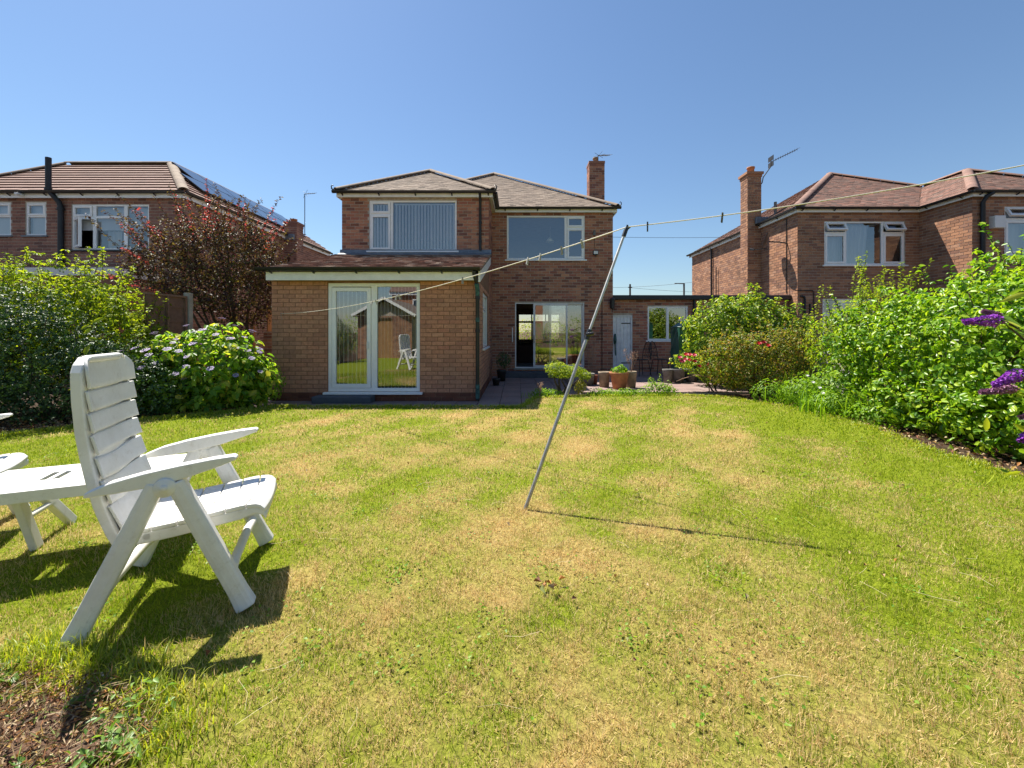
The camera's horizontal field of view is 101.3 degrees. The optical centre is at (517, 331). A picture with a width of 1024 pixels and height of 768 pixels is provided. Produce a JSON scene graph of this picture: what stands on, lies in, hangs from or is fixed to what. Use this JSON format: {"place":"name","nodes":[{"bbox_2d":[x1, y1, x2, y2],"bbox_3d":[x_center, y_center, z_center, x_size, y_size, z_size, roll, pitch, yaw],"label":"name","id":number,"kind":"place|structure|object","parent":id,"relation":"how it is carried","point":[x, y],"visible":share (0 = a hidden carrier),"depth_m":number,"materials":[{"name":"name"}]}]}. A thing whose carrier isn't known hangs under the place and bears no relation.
{"place":"outdoors","nodes":[
{"label":"outdoors","id":0,"kind":"place"},
{"bbox_2d":[0,388,270,432],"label":"soil bed","id":1,"kind":"object","parent":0,"point":[19,414],"depth_m":5.97,"materials":[{"name":"brown soil"}]},
{"bbox_2d":[0,281,184,425],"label":"evergreen shrub","id":2,"kind":"object","parent":1,"relation":"on","point":[12,395],"visible":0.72,"depth_m":5.79,"materials":[{"name":"green plant"}]},
{"bbox_2d":[0,246,199,401],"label":"hedge","id":3,"kind":"object","parent":1,"relation":"on","point":[116,310],"visible":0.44,"depth_m":6.67,"materials":[{"name":"green plant"}]},
{"bbox_2d":[184,293,192,342],"bbox_3d":[-6.195,0.310,7.910,0.110,2.060,0.100,0,0,0],"label":"fence post","id":4,"kind":"object","parent":1,"relation":"on","point":[190,309],"visible":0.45,"depth_m":7.89,"materials":[{"name":"concrete"}]},
{"bbox_2d":[143,292,187,385],"bbox_3d":[-6.190,0.242,7.415,0.070,1.795,0.870,0,0,0],"label":"wooden fence","id":5,"kind":"object","parent":4,"relation":"attached to","point":[176,311],"visible":0.45,"depth_m":7.41,"materials":[{"name":"brown wood"}]},
{"bbox_2d":[85,178,305,375],"bbox_3d":[-6.934,-0.949,9.221,4.616,4.546,3.173,0,0,0],"label":"purple leaved tree","id":6,"kind":"object","parent":1,"relation":"on","point":[167,258],"visible":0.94,"depth_m":8.97,"materials":[{"name":"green plant"}]},
{"bbox_2d":[117,318,281,414],"bbox_3d":[-5.149,0.571,6.834,2.385,1.607,1.652,0,0,0],"label":"hydrangea","id":7,"kind":"object","parent":1,"relation":"on","point":[237,386],"visible":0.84,"depth_m":6.61,"materials":[{"name":"green plant"}]},
{"bbox_2d":[0,157,332,388],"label":"detached house","id":8,"kind":"structure","parent":0,"point":[47,206],"depth_m":11.16,"materials":[{"name":"red brick"}]},
{"bbox_2d":[0,202,12,236],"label":"window","id":9,"kind":"structure","parent":8,"relation":"in","point":[5,207],"depth_m":11.23,"materials":[{"name":"white plastic"}]},
{"bbox_2d":[21,202,47,236],"bbox_3d":[-12.725,-2.953,11.150,0.670,0.935,0.220,0,0,0],"label":"window","id":10,"kind":"structure","parent":8,"relation":"in","point":[39,208],"depth_m":11.13,"materials":[{"name":"white plastic"}]},
{"bbox_2d":[67,204,148,251],"bbox_3d":[-10.755,-2.732,11.143,2.170,1.255,0.592,0,0,0],"label":"window","id":11,"kind":"structure","parent":8,"relation":"in","point":[104,221],"depth_m":11.14,"materials":[{"name":"white plastic"}]},
{"bbox_2d":[263,310,271,382],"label":"boundary wall","id":12,"kind":"structure","parent":0,"point":[267,341],"depth_m":10.60,"materials":[{"name":"orange brick"}]},
{"bbox_2d":[253,401,478,407],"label":"path","id":13,"kind":"structure","parent":0,"point":[445,403],"depth_m":7.81,"materials":[{"name":"concrete"}]},
{"bbox_2d":[252,359,285,404],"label":"leafy shrub","id":14,"kind":"object","parent":13,"relation":"on","point":[277,392],"visible":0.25,"depth_m":7.57,"materials":[{"name":"green plant"}]},
{"bbox_2d":[254,152,621,403],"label":"detached house","id":15,"kind":"structure","parent":0,"point":[406,233],"depth_m":11.08,"materials":[{"name":"brick"}]},
{"bbox_2d":[323,283,422,394],"bbox_3d":[-2.759,0.140,8.109,1.893,2.140,0.237,0,0,0],"label":"patio door","id":16,"kind":"structure","parent":15,"relation":"in","point":[371,388],"depth_m":8.10,"materials":[{"name":"white plastic"}]},
{"bbox_2d":[366,200,458,251],"bbox_3d":[-2.750,-2.768,11.120,2.430,1.385,0.200,0,0,0],"label":"window","id":17,"kind":"structure","parent":15,"relation":"in","point":[451,209],"depth_m":11.17,"materials":[{"name":"white plastic"}]},
{"bbox_2d":[483,293,489,350],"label":"window","id":18,"kind":"structure","parent":15,"relation":"in","point":[484,297],"depth_m":9.62,"materials":[{"name":"white plastic"}]},
{"bbox_2d":[518,314,559,339],"bbox_3d":[1.075,-0.210,20.480,2.050,1.300,0.200,0,0,0],"label":"front window","id":19,"kind":"structure","parent":15,"relation":"in","point":[539,325],"depth_m":20.52,"materials":[{"name":"white wood"}]},
{"bbox_2d":[505,216,586,260],"bbox_3d":[0.853,-2.763,12.490,2.434,1.355,0.140,0,0,0],"label":"window","id":20,"kind":"structure","parent":15,"relation":"in","point":[567,227],"depth_m":12.50,"materials":[{"name":"white plastic"}]},
{"bbox_2d":[546,237,553,242],"bbox_3d":[1.090,-3.220,13.900,0.300,0.520,0.300,0,0,0],"label":"pendant lamp","id":21,"kind":"object","parent":15,"relation":"hanging from","point":[550,240],"visible":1,"depth_m":13.86,"materials":[{"name":"white plastic"}]},
{"bbox_2d":[514,303,585,369],"bbox_3d":[0.970,0.145,12.510,2.140,1.990,0.160,0,0,0],"label":"sliding door","id":22,"kind":"structure","parent":15,"relation":"in","point":[535,367],"depth_m":12.50,"materials":[{"name":"white metal"}]},
{"bbox_2d":[280,165,1023,317],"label":"washing line","id":23,"kind":"object","parent":15,"relation":"attached to","point":[703,218],"visible":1,"depth_m":3.09,"materials":[{"name":"beige fabric"}]},
{"bbox_2d":[6,332,902,404],"bbox_3d":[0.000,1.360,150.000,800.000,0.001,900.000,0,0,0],"label":"ground","id":24,"kind":"structure","parent":0,"point":[521,335],"depth_m":91.57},
{"bbox_2d":[519,315,558,338],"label":"front hedge","id":25,"kind":"object","parent":24,"relation":"on","point":[557,324],"visible":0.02,"depth_m":25.92,"materials":[{"name":"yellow plant"}]},
{"bbox_2d":[674,283,684,294],"bbox_3d":[15.495,-1.625,40.000,0.991,5.930,0.180,0,0,0],"label":"street lamp","id":26,"kind":"object","parent":24,"relation":"on","point":[683,287],"visible":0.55,"depth_m":39.93,"materials":[{"name":"grey metal"}]},
{"bbox_2d":[679,283,819,386],"bbox_3d":[5.303,0.106,9.647,3.077,2.466,1.678,0,0,0],"label":"rounded shrub","id":27,"kind":"object","parent":24,"relation":"on","point":[729,313],"visible":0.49,"depth_m":9.37,"materials":[{"name":"green plant"}]},
{"bbox_2d":[785,351,856,395],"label":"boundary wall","id":28,"kind":"structure","parent":24,"relation":"on","point":[816,369],"depth_m":9.04,"materials":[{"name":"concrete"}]},
{"bbox_2d":[686,148,1023,375],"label":"detached house","id":29,"kind":"structure","parent":24,"relation":"on","point":[801,253],"depth_m":12.48,"materials":[{"name":"orange brick"}]},
{"bbox_2d":[823,299,873,337],"bbox_3d":[9.860,-0.320,12.530,1.560,1.320,0.060,0,0,0],"label":"window","id":30,"kind":"structure","parent":29,"relation":"in","point":[842,304],"depth_m":12.50,"materials":[{"name":"white plastic"}]},
{"bbox_2d":[822,221,908,266],"bbox_3d":[10.330,-2.598,12.539,2.520,1.345,0.360,0,0,0],"label":"window","id":31,"kind":"structure","parent":29,"relation":"in","point":[853,237],"depth_m":12.50,"materials":[{"name":"white plastic"}]},
{"bbox_2d":[1004,206,1023,255],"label":"window","id":32,"kind":"structure","parent":29,"relation":"in","point":[1014,229],"depth_m":11.20,"materials":[{"name":"white plastic"}]},
{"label":"utility pole","id":33,"kind":"object","parent":24,"relation":"on","visible":0},
{"bbox_2d":[613,237,722,291],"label":"overhead wires","id":34,"kind":"object","parent":33,"relation":"attached to","point":[667,237],"visible":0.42,"depth_m":15.02,"materials":[{"name":"metal"}]},
{"bbox_2d":[264,393,728,407],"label":"edge grass","id":35,"kind":"structure","parent":0,"point":[528,401],"depth_m":6.96,"materials":[{"name":"green plant"}]},
{"bbox_2d":[0,394,1023,767],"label":"lawn","id":36,"kind":"structure","parent":0,"point":[430,739],"depth_m":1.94,"materials":[{"name":"green plant"}]},
{"bbox_2d":[0,413,30,514],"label":"garden chair","id":37,"kind":"object","parent":36,"relation":"on","point":[15,461],"visible":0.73,"depth_m":2.73,"materials":[{"name":"white plastic"}]},
{"bbox_2d":[0,695,127,767],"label":"dug soil","id":38,"kind":"structure","parent":36,"relation":"on","point":[85,745],"depth_m":1.28,"materials":[{"name":"brown soil"}]},
{"bbox_2d":[0,655,29,686],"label":"dock weed","id":39,"kind":"object","parent":38,"relation":"on","point":[12,679],"visible":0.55,"depth_m":1.50,"materials":[{"name":"green plant"}]},
{"bbox_2d":[9,756,50,767],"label":"dock weed","id":40,"kind":"object","parent":38,"relation":"on","point":[19,758],"visible":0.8,"depth_m":1.20,"materials":[{"name":"green plant"}]},
{"bbox_2d":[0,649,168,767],"bbox_3d":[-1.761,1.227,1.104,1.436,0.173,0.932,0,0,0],"label":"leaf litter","id":41,"kind":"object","parent":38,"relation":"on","point":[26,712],"visible":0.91,"depth_m":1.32,"materials":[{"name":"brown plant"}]},
{"bbox_2d":[0,677,176,767],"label":"seedling weeds","id":42,"kind":"object","parent":38,"relation":"on","point":[82,751],"visible":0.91,"depth_m":1.30,"materials":[{"name":"green plant"}]},
{"bbox_2d":[63,680,120,710],"bbox_3d":[-1.446,1.243,1.419,0.151,0.051,0.108,0,0,0],"label":"dock weed","id":43,"kind":"object","parent":38,"relation":"on","point":[90,705],"visible":0.56,"depth_m":1.41,"materials":[{"name":"green plant"}]},
{"bbox_2d":[79,720,159,767],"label":"dock weed","id":44,"kind":"object","parent":38,"relation":"on","point":[117,750],"visible":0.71,"depth_m":1.24,"materials":[{"name":"green plant"}]},
{"bbox_2d":[0,454,185,551],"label":"garden table","id":45,"kind":"object","parent":36,"relation":"on","point":[48,488],"visible":0.5,"depth_m":2.36,"materials":[{"name":"white plastic"}]},
{"bbox_2d":[0,614,234,767],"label":"edge grass","id":46,"kind":"structure","parent":36,"relation":"on","point":[163,682],"depth_m":1.46,"materials":[{"name":"green plant"}]},
{"bbox_2d":[0,406,264,436],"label":"edge grass","id":47,"kind":"structure","parent":36,"relation":"on","point":[26,431],"depth_m":5.99,"materials":[{"name":"green plant"}]},
{"bbox_2d":[57,353,276,649],"bbox_3d":[-1.600,0.674,2.060,0.703,1.141,0.696,0,0,-24],"label":"garden chair","id":48,"kind":"object","parent":36,"relation":"on","point":[138,501],"visible":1,"depth_m":1.85,"materials":[{"name":"white plastic"}]},
{"bbox_2d":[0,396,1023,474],"bbox_3d":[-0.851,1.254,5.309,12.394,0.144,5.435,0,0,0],"label":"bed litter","id":49,"kind":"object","parent":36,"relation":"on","point":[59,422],"visible":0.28,"depth_m":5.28,"materials":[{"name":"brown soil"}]},
{"bbox_2d":[8,430,1023,759],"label":"clover","id":50,"kind":"object","parent":36,"relation":"on","point":[702,716],"visible":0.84,"depth_m":1.74,"materials":[{"name":"green plant"}]},
{"bbox_2d":[34,425,1001,732],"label":"dry stalks","id":51,"kind":"object","parent":36,"relation":"on","point":[552,561],"visible":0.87,"depth_m":2.01,"materials":[{"name":"plant"}]},
{"bbox_2d":[72,417,977,675],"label":"fallen leaves","id":52,"kind":"object","parent":36,"relation":"on","point":[574,597],"visible":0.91,"depth_m":2.46,"materials":[{"name":"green plant"}]},
{"bbox_2d":[534,575,565,593],"bbox_3d":[0.161,1.217,2.022,0.162,0.052,0.111,0,0,0],"label":"dead leaf cluster","id":53,"kind":"object","parent":36,"relation":"on","point":[544,584],"visible":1,"depth_m":2.02,"materials":[{"name":"brown plant"}]},
{"bbox_2d":[524,225,630,509],"bbox_3d":[0.472,0.209,3.109,0.926,2.092,0.074,0,0,-24],"label":"line prop","id":54,"kind":"object","parent":36,"relation":"on","point":[589,333],"visible":0.95,"depth_m":3.09,"materials":[{"name":"metal"}]},
{"bbox_2d":[726,395,1023,481],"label":"edge grass","id":55,"kind":"structure","parent":36,"relation":"on","point":[954,455],"depth_m":4.74,"materials":[{"name":"green plant"}]},
{"bbox_2d":[0,0,1023,331],"label":"sky","id":56,"kind":"structure","parent":0,"point":[268,100],"materials":[{"name":"blue"}]},
{"bbox_2d":[477,376,575,405],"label":"patio","id":57,"kind":"structure","parent":0,"point":[510,393],"depth_m":9.68,"materials":[{"name":"grey stone"}]},
{"bbox_2d":[492,378,499,385],"bbox_3d":[-0.520,1.248,10.400,0.208,0.176,0.208,0,0,0],"label":"pot","id":58,"kind":"object","parent":57,"relation":"on","point":[496,381],"visible":1,"depth_m":10.33,"materials":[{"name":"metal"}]},
{"bbox_2d":[496,352,510,380],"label":"potted plant","id":59,"kind":"object","parent":57,"relation":"on","point":[501,374],"visible":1,"depth_m":11.22,"materials":[{"name":"plant"}]},
{"bbox_2d":[516,338,539,361],"bbox_3d":[0.275,0.682,15.800,1.050,0.845,2.100,0,0,0],"label":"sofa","id":60,"kind":"object","parent":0,"point":[524,352],"visible":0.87,"depth_m":14.75,"materials":[{"name":"fabric"}]},
{"bbox_2d":[538,394,718,396],"bbox_3d":[2.225,1.335,8.225,3.750,0.110,0.650,0,0,0],"label":"soil bed","id":61,"kind":"object","parent":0,"point":[622,394],"visible":0.05,"depth_m":8.50,"materials":[{"name":"brown soil"}]},
{"bbox_2d":[536,382,542,395],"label":"dried flower spikes","id":62,"kind":"object","parent":61,"relation":"on","point":[541,385],"visible":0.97,"depth_m":8.08,"materials":[{"name":"brown plant"}]},
{"bbox_2d":[521,388,563,397],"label":"weeds","id":63,"kind":"object","parent":61,"relation":"on","point":[547,392],"visible":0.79,"depth_m":8.21,"materials":[{"name":"green plant"}]},
{"bbox_2d":[544,361,591,394],"bbox_3d":[1.024,0.945,8.369,0.976,0.723,0.576,0,0,0],"label":"cloud pruned azalea","id":64,"kind":"object","parent":61,"relation":"on","point":[564,371],"visible":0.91,"depth_m":8.32,"materials":[{"name":"green plant"}]},
{"bbox_2d":[574,379,587,393],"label":"golden shrub","id":65,"kind":"object","parent":61,"relation":"on","point":[579,387],"visible":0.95,"depth_m":8.38,"materials":[{"name":"green plant"}]},
{"bbox_2d":[582,387,629,395],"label":"weeds","id":66,"kind":"object","parent":61,"relation":"on","point":[604,391],"visible":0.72,"depth_m":8.19,"materials":[{"name":"green plant"}]},
{"bbox_2d":[611,387,662,397],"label":"weeds","id":67,"kind":"object","parent":61,"relation":"on","point":[625,391],"visible":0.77,"depth_m":8.17,"materials":[{"name":"green plant"}]},
{"bbox_2d":[643,374,680,394],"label":"flowering weed","id":68,"kind":"object","parent":61,"relation":"on","point":[667,389],"visible":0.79,"depth_m":8.31,"materials":[{"name":"green plant"}]},
{"bbox_2d":[564,372,816,394],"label":"patio","id":69,"kind":"structure","parent":0,"point":[697,387],"depth_m":9.41,"materials":[{"name":"beige stone"}]},
{"bbox_2d":[581,373,594,385],"bbox_3d":[1.620,1.103,9.700,0.354,0.266,0.354,0,0,0],"label":"grey pot","id":70,"kind":"object","parent":69,"relation":"on","point":[590,382],"visible":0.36,"depth_m":9.57,"materials":[{"name":"stone"}]},
{"bbox_2d":[585,343,597,372],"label":"dry shrub","id":71,"kind":"object","parent":69,"relation":"on","point":[586,355],"visible":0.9,"depth_m":11.00,"materials":[{"name":"brown plant"}]},
{"bbox_2d":[593,375,597,384],"bbox_3d":[1.800,1.128,9.800,0.177,0.216,0.177,0,0,0],"label":"pot","id":72,"kind":"object","parent":69,"relation":"on","point":[595,379],"visible":0.66,"depth_m":9.73,"materials":[{"name":"ceramic"}]},
{"bbox_2d":[598,371,609,386],"bbox_3d":[1.940,1.068,9.350,0.270,0.336,0.270,0,0,0],"label":"stone pot","id":73,"kind":"object","parent":69,"relation":"on","point":[604,378],"visible":0.93,"depth_m":9.25,"materials":[{"name":"stone"}]},
{"bbox_2d":[609,364,628,388],"bbox_3d":[2.200,0.973,9.050,0.426,0.527,0.426,0,0,0],"label":"terracotta pot","id":74,"kind":"object","parent":69,"relation":"on","point":[619,378],"visible":1,"depth_m":8.92,"materials":[{"name":"ceramic"}]},
{"bbox_2d":[626,371,636,387],"bbox_3d":[2.500,1.058,9.250,0.281,0.356,0.281,0,0,0],"label":"stone pot","id":75,"kind":"object","parent":69,"relation":"on","point":[631,380],"visible":0.69,"depth_m":9.14,"materials":[{"name":"stone"}]},
{"bbox_2d":[623,348,637,371],"bbox_3d":[2.495,0.634,9.248,0.326,0.536,0.338,0,0,0],"label":"dry astilbe","id":76,"kind":"object","parent":75,"relation":"on","point":[632,354],"visible":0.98,"depth_m":9.25,"materials":[{"name":"brown plant"}]},
{"bbox_2d":[632,341,651,375],"bbox_3d":[3.477,0.761,11.709,0.478,0.962,0.403,0,0,-20],"label":"bistro chair","id":77,"kind":"object","parent":69,"relation":"on","point":[645,357],"visible":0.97,"depth_m":11.71,"materials":[{"name":"metal"}]},
{"bbox_2d":[649,341,668,375],"bbox_3d":[4.032,0.761,11.922,0.403,0.962,0.478,0,0,-40],"label":"bistro chair","id":78,"kind":"object","parent":69,"relation":"on","point":[657,358],"visible":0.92,"depth_m":12.01,"materials":[{"name":"metal"}]},
{"bbox_2d":[662,369,672,382],"bbox_3d":[3.620,1.073,10.100,0.250,0.326,0.250,0,0,0],"label":"stone planter","id":79,"kind":"object","parent":69,"relation":"on","point":[667,374],"visible":0.98,"depth_m":10.01,"materials":[{"name":"stone"}]},
{"bbox_2d":[670,368,684,382],"bbox_3d":[3.900,1.073,10.200,0.365,0.326,0.365,0,0,-22],"label":"stone planter","id":80,"kind":"object","parent":69,"relation":"on","point":[678,374],"visible":0.77,"depth_m":10.06,"materials":[{"name":"stone"}]},
{"bbox_2d":[670,320,704,379],"bbox_3d":[4.418,0.464,10.902,0.695,1.552,0.633,0,0,0],"label":"covered stand","id":81,"kind":"object","parent":69,"relation":"on","point":[676,333],"visible":0.27,"depth_m":10.70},
{"bbox_2d":[685,368,696,381],"bbox_3d":[4.280,1.073,10.300,0.312,0.326,0.312,0,0,0],"label":"stone planter","id":82,"kind":"object","parent":69,"relation":"on","point":[691,379],"visible":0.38,"depth_m":10.20,"materials":[{"name":"stone"}]},
{"bbox_2d":[668,352,730,391],"bbox_3d":[3.752,0.865,8.633,1.207,0.884,0.690,0,0,0],"label":"rose bush","id":83,"kind":"object","parent":69,"relation":"on","point":[687,360],"visible":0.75,"depth_m":8.59,"materials":[{"name":"green plant"}]},
{"bbox_2d":[613,295,791,371],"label":"flat roofed garage","id":84,"kind":"structure","parent":0,"point":[639,321],"depth_m":12.90,"materials":[{"name":"red brick"}]},
{"bbox_2d":[613,315,631,370],"bbox_3d":[3.232,0.410,12.955,0.620,1.800,0.090,0,0,0],"label":"door","id":85,"kind":"structure","parent":84,"relation":"in","point":[622,324],"depth_m":12.95,"materials":[{"name":"white paint"}]},
{"bbox_2d":[646,306,687,341],"bbox_3d":[4.632,-0.222,12.910,1.360,1.095,0.140,0,0,0],"label":"window","id":86,"kind":"structure","parent":84,"relation":"in","point":[667,339],"depth_m":12.92,"materials":[{"name":"white plastic"}]},
{"bbox_2d":[720,394,1023,472],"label":"soil bed","id":87,"kind":"object","parent":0,"point":[946,446],"visible":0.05,"depth_m":4.73,"materials":[{"name":"brown soil"}]},
{"bbox_2d":[698,316,818,396],"bbox_3d":[4.800,0.506,8.261,2.398,1.614,1.194,0,0,0],"label":"flowering shrub","id":88,"kind":"object","parent":87,"relation":"on","point":[749,372],"visible":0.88,"depth_m":8.11,"materials":[{"name":"green plant"}]},
{"bbox_2d":[770,369,813,401],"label":"border grass clump","id":89,"kind":"object","parent":87,"relation":"on","point":[793,382],"visible":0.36,"depth_m":7.66,"materials":[{"name":"green plant"}]},
{"bbox_2d":[749,364,904,429],"bbox_3d":[4.716,0.924,6.721,1.672,0.804,2.525,0,0,24],"label":"border grass clump","id":90,"kind":"object","parent":87,"relation":"on","point":[823,400],"visible":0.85,"depth_m":6.50,"materials":[{"name":"green plant"}]},
{"bbox_2d":[785,251,933,398],"bbox_3d":[5.818,-0.004,7.045,2.204,2.630,1.268,0,0,0],"label":"tall shrub","id":91,"kind":"object","parent":87,"relation":"on","point":[866,288],"visible":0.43,"depth_m":7.04,"materials":[{"name":"green plant"}]},
{"bbox_2d":[807,222,1023,461],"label":"hedge","id":92,"kind":"object","parent":87,"relation":"on","point":[946,394],"visible":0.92,"depth_m":5.01,"materials":[{"name":"green plant"}]},
{"bbox_2d":[961,287,1023,482],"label":"buddleia","id":93,"kind":"object","parent":87,"relation":"on","point":[1007,379],"visible":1,"depth_m":2.62,"materials":[{"name":"purple plant"}]},
{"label":"path","id":94,"kind":"structure","parent":0,"visible":0},
{"bbox_2d":[250,326,254,351],"bbox_3d":[-5.815,0.615,9.235,0.070,1.450,0.070,0,0,0],"label":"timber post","id":95,"kind":"object","parent":94,"relation":"on","point":[252,332],"visible":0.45,"depth_m":9.21,"materials":[{"name":"brown wood"}]}
]}

